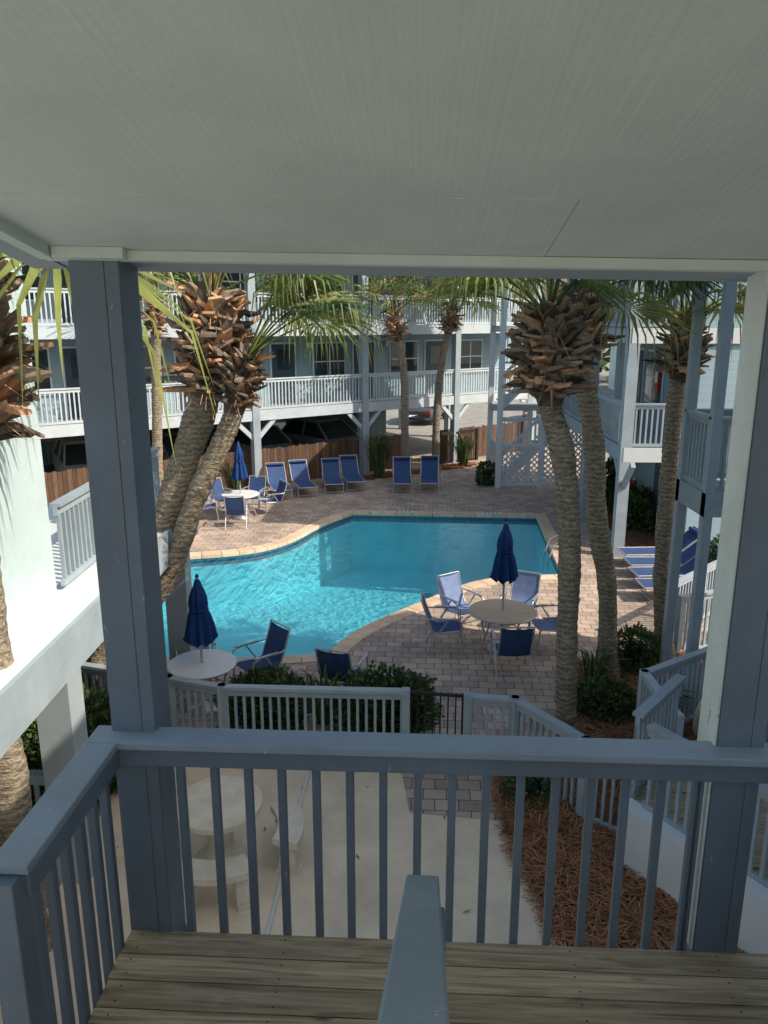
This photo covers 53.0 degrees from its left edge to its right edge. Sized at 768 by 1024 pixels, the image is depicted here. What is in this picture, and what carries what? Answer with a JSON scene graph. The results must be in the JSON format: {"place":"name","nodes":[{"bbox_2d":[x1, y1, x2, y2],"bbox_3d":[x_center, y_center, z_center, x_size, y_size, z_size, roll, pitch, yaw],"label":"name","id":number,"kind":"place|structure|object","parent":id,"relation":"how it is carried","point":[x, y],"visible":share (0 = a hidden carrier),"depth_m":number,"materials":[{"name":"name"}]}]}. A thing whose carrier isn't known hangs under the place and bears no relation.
{"place":"outdoors","nodes":[
{"label":"outdoors","id":0,"kind":"place"},
{"bbox_2d":[0,767,557,1023],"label":"concrete patio","id":1,"kind":"structure","parent":0,"point":[400,846],"depth_m":8.07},
{"bbox_2d":[0,252,237,952],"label":"palm tree","id":2,"kind":"object","parent":1,"relation":"on","point":[18,396],"visible":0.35,"depth_m":5.84,"materials":[{"name":"green plant"}]},
{"bbox_2d":[181,854,249,914],"bbox_3d":[-1.658,3.661,7.556,0.819,0.440,0.372,0,14,0],"label":"curved concrete bench","id":3,"kind":"object","parent":1,"relation":"on","point":[236,868],"visible":0.54,"depth_m":7.49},
{"bbox_2d":[177,776,262,859],"bbox_3d":[-1.720,3.363,8.094,0.919,0.757,0.919,0,14,0],"label":"round concrete table","id":4,"kind":"object","parent":1,"relation":"on","point":[199,795],"visible":0.58,"depth_m":8.01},
{"bbox_2d":[270,796,303,875],"bbox_3d":[-1.025,3.487,8.255,0.348,0.440,0.822,-3,14,-10],"label":"curved concrete bench","id":5,"kind":"object","parent":1,"relation":"on","point":[295,824],"visible":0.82,"depth_m":8.03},
{"bbox_2d":[265,771,309,934],"bbox_3d":[-1.074,3.850,7.582,0.039,0.036,4.856,1,14,3],"label":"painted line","id":6,"kind":"object","parent":1,"relation":"on","point":[279,882],"visible":0.41,"depth_m":7.70,"materials":[{"name":"paint"}]},
{"bbox_2d":[32,342,613,942],"bbox_3d":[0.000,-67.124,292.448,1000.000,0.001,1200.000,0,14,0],"label":"ground","id":7,"kind":"structure","parent":0,"point":[420,430],"depth_m":43.07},
{"bbox_2d":[31,786,35,807],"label":"green shrub","id":8,"kind":"object","parent":7,"relation":"on","point":[33,801],"visible":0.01,"depth_m":8.64,"materials":[{"name":"green plant"}]},
{"bbox_2d":[0,258,197,883],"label":"stucco stair building","id":9,"kind":"structure","parent":7,"relation":"on","point":[48,566],"depth_m":7.52,"materials":[{"name":"white paint"}]},
{"bbox_2d":[21,263,541,476],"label":"apartment building","id":10,"kind":"structure","parent":7,"relation":"on","point":[350,398],"depth_m":27.84,"materials":[{"name":"white"}]},
{"bbox_2d":[439,428,478,464],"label":"iron gate","id":11,"kind":"structure","parent":10,"relation":"attached to","point":[476,430],"depth_m":30.95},
{"bbox_2d":[409,406,443,421],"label":"parked car","id":12,"kind":"object","parent":7,"relation":"on","point":[422,413],"visible":0.28,"depth_m":41.81,"materials":[{"name":"paint"}]},
{"bbox_2d":[522,399,539,416],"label":"parked car","id":13,"kind":"object","parent":7,"relation":"on","point":[525,413],"visible":0.16,"depth_m":43.19,"materials":[{"name":"paint"}]},
{"bbox_2d":[463,692,642,834],"bbox_3d":[1.986,2.941,9.191,2.332,1.085,0.455,12,18,39],"label":"picket fence","id":14,"kind":"object","parent":7,"relation":"on","point":[515,704],"visible":0.45,"depth_m":9.29,"materials":[{"name":"blue paint"}]},
{"bbox_2d":[599,342,610,372],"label":"distant treeline","id":15,"kind":"object","parent":7,"relation":"on","point":[604,360],"depth_m":71.04,"materials":[{"name":"green plant"}]},
{"bbox_2d":[608,342,616,389],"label":"distant house","id":16,"kind":"structure","parent":7,"relation":"on","point":[612,366],"depth_m":64.08,"materials":[{"name":"paint"}]},
{"bbox_2d":[490,776,746,952],"bbox_3d":[2.317,3.659,8.126,2.213,0.190,4.254,0,14,0],"label":"mulch bed","id":17,"kind":"object","parent":7,"relation":"on","point":[568,854],"visible":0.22,"depth_m":7.85,"materials":[{"name":"brown wood"}]},
{"bbox_2d":[499,776,550,808],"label":"green shrub","id":18,"kind":"object","parent":17,"relation":"on","point":[533,787],"visible":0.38,"depth_m":9.10,"materials":[{"name":"green plant"}]},
{"bbox_2d":[562,279,746,556],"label":"apartment building","id":19,"kind":"structure","parent":7,"relation":"on","point":[632,412],"depth_m":18.43,"materials":[{"name":"white"}]},
{"bbox_2d":[654,372,660,391],"bbox_3d":[7.197,-3.462,20.290,0.075,0.600,0.250,0,14,0],"label":"fire extinguisher cabinet","id":20,"kind":"object","parent":19,"relation":"attached to","point":[657,382],"visible":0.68,"depth_m":20.22,"materials":[{"name":"red metal"}]},
{"bbox_2d":[624,674,767,953],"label":"raised walkway","id":21,"kind":"structure","parent":7,"relation":"on","point":[655,714],"depth_m":7.63,"materials":[{"name":"white paint"}]},
{"bbox_2d":[659,281,737,707],"bbox_3d":[6.910,-0.015,3.923,4.980,9.370,15.220,0,14,0],"label":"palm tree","id":22,"kind":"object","parent":7,"relation":"on","point":[703,448],"depth_m":10.97,"materials":[{"name":"blue"}]},
{"bbox_2d":[765,720,767,742],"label":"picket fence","id":23,"kind":"object","parent":7,"relation":"on","point":[766,738],"depth_m":9.16,"materials":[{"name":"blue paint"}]},
{"bbox_2d":[0,0,767,281],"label":"porch ceiling","id":24,"kind":"structure","parent":0,"point":[595,139],"depth_m":1.80,"materials":[{"name":"paint"}]},
{"bbox_2d":[87,930,767,1023],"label":"landing deck","id":25,"kind":"structure","parent":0,"point":[171,977],"depth_m":3.35,"materials":[{"name":"wood"}]},
{"bbox_2d":[68,260,186,930],"bbox_3d":[-1.096,1.821,3.712,0.231,5.870,0.235,1,14,3],"label":"porch post","id":26,"kind":"object","parent":25,"relation":"on","point":[105,297],"visible":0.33,"depth_m":3.23,"materials":[{"name":"wood"}]},
{"bbox_2d":[0,725,767,1023],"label":"landing railing","id":27,"kind":"object","parent":25,"relation":"on","point":[36,845],"visible":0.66,"depth_m":3.31,"materials":[{"name":"wood"}]},
{"bbox_3d":[0.190,1.764,1.255,2.780,1.680,2.527,1,14,3],"label":"wooden stairs","id":28,"kind":"object","parent":27,"relation":"on","visible":0},
{"bbox_2d":[377,875,449,1023],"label":"stair handrail","id":29,"kind":"object","parent":28,"relation":"on","point":[415,989],"visible":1,"depth_m":1.44,"materials":[{"name":"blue wood"}]},
{"bbox_2d":[670,272,767,952],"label":"porch post","id":30,"kind":"object","parent":25,"relation":"on","point":[734,708],"visible":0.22,"depth_m":3.19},
{"bbox_2d":[167,449,709,819],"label":"pool deck paving","id":31,"kind":"structure","parent":0,"point":[401,642],"depth_m":14.91,"materials":[{"name":"brick"}]},
{"bbox_2d":[51,435,87,489],"bbox_3d":[-9.926,-1.555,25.726,1.890,1.758,4.590,-8,16,-28],"label":"parked car","id":32,"kind":"object","parent":31,"relation":"on","point":[69,452],"visible":0.2,"depth_m":24.98,"materials":[{"name":"paint"}]},
{"bbox_2d":[23,685,117,803],"bbox_3d":[-4.777,3.026,10.713,3.358,0.145,3.488,0,14,0],"label":"mulch bed","id":33,"kind":"object","parent":31,"relation":"on","point":[111,790],"depth_m":9.36,"materials":[{"name":"brown wood"}]},
{"bbox_2d":[20,683,117,804],"bbox_3d":[-3.765,2.801,9.473,1.879,1.328,1.790,-13,19,-43],"label":"green shrub","id":34,"kind":"object","parent":33,"relation":"on","point":[97,711],"visible":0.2,"depth_m":9.21,"materials":[{"name":"green plant"}]},
{"bbox_2d":[51,269,355,684],"bbox_3d":[-2.470,-0.702,10.470,3.853,7.761,3.267,12,18,40],"label":"palm tree","id":35,"kind":"object","parent":33,"relation":"on","point":[197,422],"visible":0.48,"depth_m":9.89,"materials":[{"name":"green plant"}]},
{"bbox_2d":[84,274,389,698],"bbox_3d":[-2.137,-0.225,10.590,4.472,6.622,2.557,0,14,0],"label":"palm tree","id":36,"kind":"object","parent":33,"relation":"on","point":[240,396],"visible":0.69,"depth_m":9.92,"materials":[{"name":"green plant"}]},
{"bbox_2d":[141,272,206,486],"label":"palm tree","id":37,"kind":"object","parent":31,"relation":"on","point":[159,316],"visible":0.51,"depth_m":21.95,"materials":[{"name":"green plant"}]},
{"bbox_2d":[149,428,207,459],"bbox_3d":[-7.498,-1.983,27.442,1.890,1.758,4.590,-13,19,-42],"label":"parked car","id":38,"kind":"object","parent":31,"relation":"on","point":[167,448],"visible":0.02,"depth_m":26.70,"materials":[{"name":"paint"}]},
{"bbox_2d":[174,640,217,682],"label":"sling patio chair","id":39,"kind":"object","parent":31,"relation":"on","point":[214,642],"visible":0.06,"depth_m":12.16,"materials":[{"name":"blue fabric"}]},
{"bbox_2d":[167,649,236,715],"bbox_3d":[-2.660,2.559,11.356,1.015,0.730,1.015,0,14,0],"label":"round patio table","id":40,"kind":"object","parent":31,"relation":"on","point":[214,664],"visible":0.62,"depth_m":11.24,"materials":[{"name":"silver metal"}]},
{"bbox_2d":[182,574,217,662],"bbox_3d":[-2.660,1.875,11.176,0.489,2.055,0.488,0,14,0],"label":"closed patio umbrella","id":41,"kind":"object","parent":40,"relation":"in","point":[200,630],"visible":0.97,"depth_m":10.98,"materials":[{"name":"blue fabric"}]},
{"bbox_2d":[203,494,218,521],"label":"sling patio chair","id":42,"kind":"object","parent":31,"relation":"on","point":[210,505],"visible":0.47,"depth_m":22.09,"materials":[{"name":"blue fabric"}]},
{"bbox_2d":[208,477,233,515],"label":"sling patio chair","id":43,"kind":"object","parent":31,"relation":"on","point":[217,490],"visible":0.56,"depth_m":23.17,"materials":[{"name":"blue fabric"}]},
{"bbox_2d":[223,496,248,529],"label":"sling patio chair","id":44,"kind":"object","parent":31,"relation":"on","point":[236,506],"visible":1,"depth_m":21.05,"materials":[{"name":"blue fabric"}]},
{"bbox_2d":[223,460,254,489],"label":"spiky grass plant","id":45,"kind":"object","parent":31,"relation":"on","point":[235,484],"visible":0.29,"depth_m":25.80,"materials":[{"name":"green plant"}]},
{"bbox_2d":[221,490,259,519],"bbox_3d":[-4.140,-0.175,22.321,1.116,0.731,1.116,0,14,0],"label":"round patio table","id":46,"kind":"object","parent":31,"relation":"on","point":[246,494],"visible":0.7,"depth_m":22.25,"materials":[{"name":"white metal"}]},
{"bbox_2d":[231,441,247,493],"bbox_3d":[-4.147,-0.941,22.137,0.491,2.215,0.491,0,14,0],"label":"closed patio umbrella","id":47,"kind":"object","parent":46,"relation":"on","point":[239,472],"visible":1,"depth_m":21.91,"materials":[{"name":"blue fabric"}]},
{"bbox_2d":[81,662,409,732],"bbox_3d":[-2.900,2.647,10.374,6.540,1.085,0.500,3,14,12],"label":"picket fence","id":48,"kind":"object","parent":31,"relation":"on","point":[222,691],"visible":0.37,"depth_m":9.89,"materials":[{"name":"blue paint"}]},
{"bbox_2d":[410,689,463,734],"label":"iron gate","id":49,"kind":"structure","parent":48,"relation":"attached to","point":[440,694],"depth_m":9.75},
{"bbox_2d":[207,422,296,452],"bbox_3d":[-4.831,-2.453,29.327,1.890,1.758,4.590,-13,19,-43],"label":"parked car","id":50,"kind":"object","parent":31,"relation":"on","point":[275,436],"visible":0.14,"depth_m":28.77,"materials":[{"name":"paint"}]},
{"bbox_2d":[241,475,265,512],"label":"sling patio chair","id":51,"kind":"object","parent":31,"relation":"on","point":[258,484],"visible":0.66,"depth_m":23.52,"materials":[{"name":"blue fabric"}]},
{"bbox_2d":[232,619,290,680],"bbox_3d":[-1.899,2.281,11.963,0.757,0.977,0.643,-12,18,-39],"label":"sling patio chair","id":52,"kind":"object","parent":31,"relation":"on","point":[275,644],"visible":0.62,"depth_m":12.04,"materials":[{"name":"blue fabric"}]},
{"bbox_2d":[206,660,320,729],"bbox_3d":[-1.647,2.604,10.717,1.589,1.072,1.049,0,14,0],"label":"green shrub","id":53,"kind":"object","parent":31,"relation":"on","point":[272,675],"visible":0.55,"depth_m":10.50,"materials":[{"name":"green plant"}]},
{"bbox_2d":[258,479,287,516],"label":"sling patio chair","id":54,"kind":"object","parent":31,"relation":"on","point":[280,492],"visible":0.99,"depth_m":22.85,"materials":[{"name":"blue fabric"}]},
{"bbox_2d":[265,462,292,498],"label":"pool lounge chair","id":55,"kind":"object","parent":31,"relation":"on","point":[275,472],"visible":0.74,"depth_m":25.73,"materials":[{"name":"blue fabric"}]},
{"bbox_2d":[44,421,526,502],"bbox_3d":[-4.223,-1.539,26.530,26.730,1.309,0.070,-10,17,-35],"label":"wooden fence","id":56,"kind":"object","parent":31,"relation":"on","point":[313,454],"visible":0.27,"depth_m":27.42,"materials":[{"name":"brown wood"}]},
{"bbox_2d":[287,459,317,497],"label":"pool lounge chair","id":57,"kind":"object","parent":31,"relation":"on","point":[299,476],"visible":0.96,"depth_m":26.05,"materials":[{"name":"blue fabric"}]},
{"bbox_2d":[285,663,354,725],"bbox_3d":[-0.760,2.614,10.955,1.323,0.827,1.175,-2,14,-7],"label":"spiky grass plant","id":58,"kind":"object","parent":31,"relation":"on","point":[326,700],"visible":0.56,"depth_m":10.96,"materials":[{"name":"green plant"}]},
{"bbox_2d":[282,416,358,445],"bbox_3d":[-2.406,-2.880,31.042,4.590,1.758,1.890,13,19,43],"label":"parked car","id":59,"kind":"object","parent":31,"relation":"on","point":[309,430],"visible":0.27,"depth_m":30.58,"materials":[{"name":"paint"}]},
{"bbox_2d":[321,458,343,492],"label":"pool lounge chair","id":60,"kind":"object","parent":31,"relation":"on","point":[331,474],"visible":1,"depth_m":26.60,"materials":[{"name":"blue fabric"}]},
{"bbox_2d":[315,648,367,682],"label":"sling patio chair","id":61,"kind":"object","parent":31,"relation":"on","point":[335,662],"visible":0.69,"depth_m":11.26,"materials":[{"name":"blue fabric"}]},
{"bbox_2d":[339,455,365,489],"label":"pool lounge chair","id":62,"kind":"object","parent":31,"relation":"on","point":[349,469],"visible":0.87,"depth_m":26.95,"materials":[{"name":"blue fabric"}]},
{"bbox_2d":[162,515,557,657],"bbox_3d":[-1.250,2.461,18.134,12.500,2.250,11.000,0,14,0],"label":"swimming pool basin","id":63,"kind":"object","parent":31,"relation":"in","point":[323,594],"visible":0.33,"depth_m":21.19,"materials":[{"name":"liquid"}]},
{"bbox_2d":[166,510,558,665],"bbox_3d":[-0.572,1.272,18.099,8.299,0.095,14.563,13,19,43],"label":"pool coping","id":64,"kind":"object","parent":31,"relation":"on","point":[349,642],"visible":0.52,"depth_m":19.16,"materials":[{"name":"stone"}]},
{"bbox_2d":[395,511,501,513],"bbox_3d":[1.900,0.011,22.939,3.176,0.006,0.180,1,14,4],"label":"pool depth marker","id":65,"kind":"object","parent":64,"relation":"on","point":[483,513],"visible":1,"depth_m":22.80,"materials":[{"name":"white paint"}]},
{"bbox_2d":[116,490,623,912],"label":"fallen leaves","id":66,"kind":"object","parent":31,"relation":"on","point":[366,786],"visible":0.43,"depth_m":8.75,"materials":[{"name":"brown plant"}]},
{"bbox_2d":[325,660,444,733],"bbox_3d":[0.013,2.611,10.596,1.665,1.136,1.092,0,14,0],"label":"green shrub","id":67,"kind":"object","parent":31,"relation":"on","point":[376,678],"visible":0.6,"depth_m":10.42,"materials":[{"name":"green plant"}]},
{"bbox_2d":[392,456,411,492],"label":"pool lounge chair","id":68,"kind":"object","parent":31,"relation":"on","point":[401,469],"visible":1,"depth_m":26.70,"materials":[{"name":"blue fabric"}]},
{"bbox_2d":[362,462,476,478],"bbox_3d":[1.255,-1.595,29.283,6.067,0.139,1.062,-9,17,-33],"label":"mulch bed","id":69,"kind":"object","parent":31,"relation":"on","point":[416,471],"visible":0.5,"depth_m":29.30,"materials":[{"name":"brown wood"}]},
{"bbox_2d":[353,428,403,477],"bbox_3d":[-0.174,-2.155,27.913,2.648,1.877,2.724,0,14,0],"label":"spiky grass plant","id":70,"kind":"object","parent":69,"relation":"on","point":[378,456],"visible":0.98,"depth_m":27.75,"materials":[{"name":"green plant"}]},
{"bbox_2d":[345,275,456,455],"bbox_3d":[0.333,-4.926,27.163,3.880,7.625,4.035,-5,15,-19],"label":"palm tree","id":71,"kind":"object","parent":69,"relation":"on","point":[395,326],"visible":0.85,"depth_m":26.68,"materials":[{"name":"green plant"}]},
{"bbox_2d":[406,276,508,472],"bbox_3d":[2.598,-5.238,28.240,4.227,7.703,3.482,13,19,42],"label":"palm tree","id":72,"kind":"object","parent":69,"relation":"on","point":[451,326],"visible":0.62,"depth_m":27.88,"materials":[{"name":"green plant"}]},
{"bbox_2d":[448,429,479,466],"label":"spiky grass plant","id":73,"kind":"object","parent":69,"relation":"on","point":[462,452],"visible":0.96,"depth_m":29.99,"materials":[{"name":"green plant"}]},
{"bbox_2d":[419,455,438,492],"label":"pool lounge chair","id":74,"kind":"object","parent":31,"relation":"on","point":[429,470],"visible":1,"depth_m":26.74,"materials":[{"name":"blue fabric"}]},
{"bbox_2d":[421,590,463,654],"bbox_3d":[1.016,1.920,13.411,0.784,0.977,0.664,0,14,0],"label":"sling patio chair","id":75,"kind":"object","parent":31,"relation":"on","point":[440,625],"visible":1,"depth_m":13.39,"materials":[{"name":"blue fabric"}]},
{"bbox_2d":[436,571,483,637],"bbox_3d":[1.399,1.698,14.301,0.643,0.977,0.757,-9,17,-33],"label":"sling patio chair","id":76,"kind":"object","parent":31,"relation":"on","point":[450,588],"visible":0.67,"depth_m":14.44,"materials":[{"name":"blue fabric"}]},
{"bbox_2d":[474,460,494,485],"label":"green shrub","id":77,"kind":"object","parent":31,"relation":"on","point":[485,474],"visible":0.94,"depth_m":26.70,"materials":[{"name":"green plant"}]},
{"bbox_2d":[468,599,536,659],"bbox_3d":[2.050,2.051,13.394,1.177,0.731,1.177,0,14,0],"label":"round patio table","id":78,"kind":"object","parent":31,"relation":"on","point":[513,613],"visible":0.73,"depth_m":13.24,"materials":[{"name":"beige metal"}]},
{"bbox_2d":[490,519,518,626],"bbox_3d":[2.052,1.239,13.187,0.479,2.315,0.488,-7,16,-26],"label":"closed patio umbrella","id":79,"kind":"object","parent":78,"relation":"on","point":[504,570],"visible":0.98,"depth_m":12.97,"materials":[{"name":"blue fabric"}]},
{"bbox_2d":[490,627,535,681],"bbox_3d":[2.069,2.167,12.419,0.652,0.977,0.769,0,14,0],"label":"sling patio chair","id":80,"kind":"object","parent":31,"relation":"on","point":[515,642],"visible":1,"depth_m":12.15,"materials":[{"name":"blue fabric"}]},
{"bbox_2d":[499,570,540,629],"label":"sling patio chair","id":81,"kind":"object","parent":31,"relation":"on","point":[525,588],"visible":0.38,"depth_m":14.55,"materials":[{"name":"blue fabric"}]},
{"bbox_2d":[541,534,557,572],"bbox_3d":[4.240,0.987,18.642,0.756,0.870,0.536,0,14,0],"label":"pool handrail","id":82,"kind":"object","parent":31,"relation":"on","point":[550,553],"visible":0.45,"depth_m":18.78,"materials":[{"name":"silver metal"}]},
{"bbox_2d":[528,597,580,653],"bbox_3d":[2.954,1.901,13.488,0.757,0.977,0.643,-2,14,-8],"label":"sling patio chair","id":83,"kind":"object","parent":31,"relation":"on","point":[548,623],"visible":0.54,"depth_m":13.52,"materials":[{"name":"blue fabric"}]},
{"bbox_2d":[579,491,654,546],"bbox_3d":[6.730,0.091,22.516,1.387,0.140,7.037,0,14,0],"label":"mulch bed","id":84,"kind":"object","parent":31,"relation":"on","point":[639,538],"visible":0.24,"depth_m":20.32,"materials":[{"name":"brown wood"}]},
{"bbox_2d":[605,478,614,514],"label":"spiky grass plant","id":85,"kind":"object","parent":84,"relation":"on","point":[610,498],"visible":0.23,"depth_m":22.55,"materials":[{"name":"green plant"}]},
{"bbox_2d":[605,457,615,507],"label":"green shrub","id":86,"kind":"object","parent":84,"relation":"on","point":[610,464],"visible":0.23,"depth_m":23.34,"materials":[{"name":"green plant"}]},
{"bbox_2d":[626,482,655,531],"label":"green shrub","id":87,"kind":"object","parent":84,"relation":"on","point":[640,506],"visible":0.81,"depth_m":20.79,"materials":[{"name":"green plant"}]},
{"bbox_2d":[552,644,703,740],"bbox_3d":[4.125,2.719,11.889,3.166,0.154,3.581,0,14,0],"label":"mulch bed","id":88,"kind":"object","parent":31,"relation":"on","point":[600,728],"visible":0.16,"depth_m":10.91,"materials":[{"name":"plant"}]},
{"bbox_2d":[403,276,703,736],"bbox_3d":[1.854,-0.384,9.412,2.894,7.412,3.559,12,18,40],"label":"palm tree","id":89,"kind":"object","parent":88,"relation":"on","point":[549,357],"visible":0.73,"depth_m":9.06,"materials":[{"name":"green plant"}]},
{"bbox_2d":[444,278,722,678],"bbox_3d":[2.763,-1.128,11.692,4.001,7.759,3.490,0,14,0],"label":"palm tree","id":90,"kind":"object","parent":88,"relation":"on","point":[594,445],"visible":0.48,"depth_m":11.56,"materials":[{"name":"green plant"}]},
{"bbox_2d":[577,644,628,681],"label":"spiky grass plant","id":91,"kind":"object","parent":88,"relation":"on","point":[591,671],"visible":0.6,"depth_m":12.07,"materials":[{"name":"green plant"}]},
{"bbox_2d":[576,673,636,725],"bbox_3d":[3.221,2.706,11.209,1.196,0.697,0.849,0,14,0],"label":"green shrub","id":92,"kind":"object","parent":88,"relation":"on","point":[600,700],"visible":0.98,"depth_m":11.04,"materials":[{"name":"green plant"}]},
{"bbox_2d":[617,620,661,673],"bbox_3d":[4.127,2.241,12.659,1.109,0.865,0.932,0,14,0],"label":"green shrub","id":93,"kind":"object","parent":88,"relation":"on","point":[635,651],"visible":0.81,"depth_m":12.51,"materials":[{"name":"green plant"}]},
{"bbox_2d":[624,672,701,707],"bbox_3d":[3.933,2.634,10.983,0.970,0.774,1.110,0,14,0],"label":"spiky grass plant","id":94,"kind":"object","parent":88,"relation":"on","point":[685,696],"visible":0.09,"depth_m":10.78,"materials":[{"name":"green plant"}]},
{"bbox_2d":[594,279,746,658],"bbox_3d":[4.602,-1.051,12.253,3.393,7.355,3.056,13,19,42],"label":"palm tree","id":95,"kind":"object","parent":88,"relation":"on","point":[673,414],"visible":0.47,"depth_m":11.99,"materials":[{"name":"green plant"}]},
{"bbox_2d":[617,526,697,566],"bbox_3d":[6.524,0.826,18.034,1.982,0.859,0.658,-1,14,-3],"label":"pool lounge chair","id":96,"kind":"object","parent":31,"relation":"on","point":[690,536],"visible":0.38,"depth_m":18.04,"materials":[{"name":"blue fabric"}]},
{"bbox_2d":[634,578,689,604],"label":"pool lounge chair","id":97,"kind":"object","parent":31,"relation":"on","point":[645,583],"visible":0.21,"depth_m":15.90,"materials":[{"name":"blue fabric"}]},
{"bbox_2d":[622,539,715,577],"bbox_3d":[6.425,1.019,17.259,1.982,0.859,0.658,0,14,0],"label":"pool lounge chair","id":98,"kind":"object","parent":31,"relation":"on","point":[688,553],"visible":0.38,"depth_m":17.34,"materials":[{"name":"blue fabric"}]},
{"bbox_2d":[633,646,706,738],"bbox_3d":[3.834,2.635,10.316,0.778,1.135,2.515,9,17,32],"label":"picket fence","id":99,"kind":"object","parent":31,"relation":"on","point":[648,685],"visible":0.33,"depth_m":10.52,"materials":[{"name":"paint"}]},
{"bbox_2d":[627,544,717,591],"bbox_3d":[6.324,1.189,16.579,1.982,0.859,0.658,-1,14,-3],"label":"pool lounge chair","id":100,"kind":"object","parent":31,"relation":"on","point":[647,571],"visible":0.35,"depth_m":16.66,"materials":[{"name":"blue fabric"}]},
{"bbox_2d":[673,589,713,652],"bbox_3d":[5.800,1.866,13.399,1.846,1.135,0.110,-6,15,-23],"label":"picket fence","id":101,"kind":"object","parent":31,"relation":"on","point":[683,600],"visible":0.23,"depth_m":13.09,"materials":[{"name":"white paint"}]},
{"bbox_2d":[673,560,716,635],"bbox_3d":[6.000,1.576,14.564,2.576,1.135,0.110,-13,19,-42],"label":"picket fence","id":102,"kind":"object","parent":31,"relation":"on","point":[685,580],"visible":0.17,"depth_m":14.22,"materials":[{"name":"white paint"}]},
{"bbox_2d":[693,699,701,736],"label":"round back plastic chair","id":103,"kind":"object","parent":31,"relation":"on","point":[696,716],"visible":0.12,"depth_m":9.63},
{"bbox_2d":[693,533,719,563],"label":"green shrub","id":104,"kind":"object","parent":31,"relation":"on","point":[713,545],"visible":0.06,"depth_m":16.24,"materials":[{"name":"green plant"}]},
{"bbox_2d":[412,278,617,515],"label":"sky","id":105,"kind":"structure","parent":0,"point":[565,280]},
{"bbox_2d":[509,302,522,380],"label":"distant house","id":106,"kind":"structure","parent":0,"point":[510,339],"depth_m":61.21,"materials":[{"name":"paint"}]},
{"bbox_2d":[486,278,582,487],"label":"stair tower","id":107,"kind":"structure","parent":0,"point":[529,449],"depth_m":26.27,"materials":[{"name":"white paint"}]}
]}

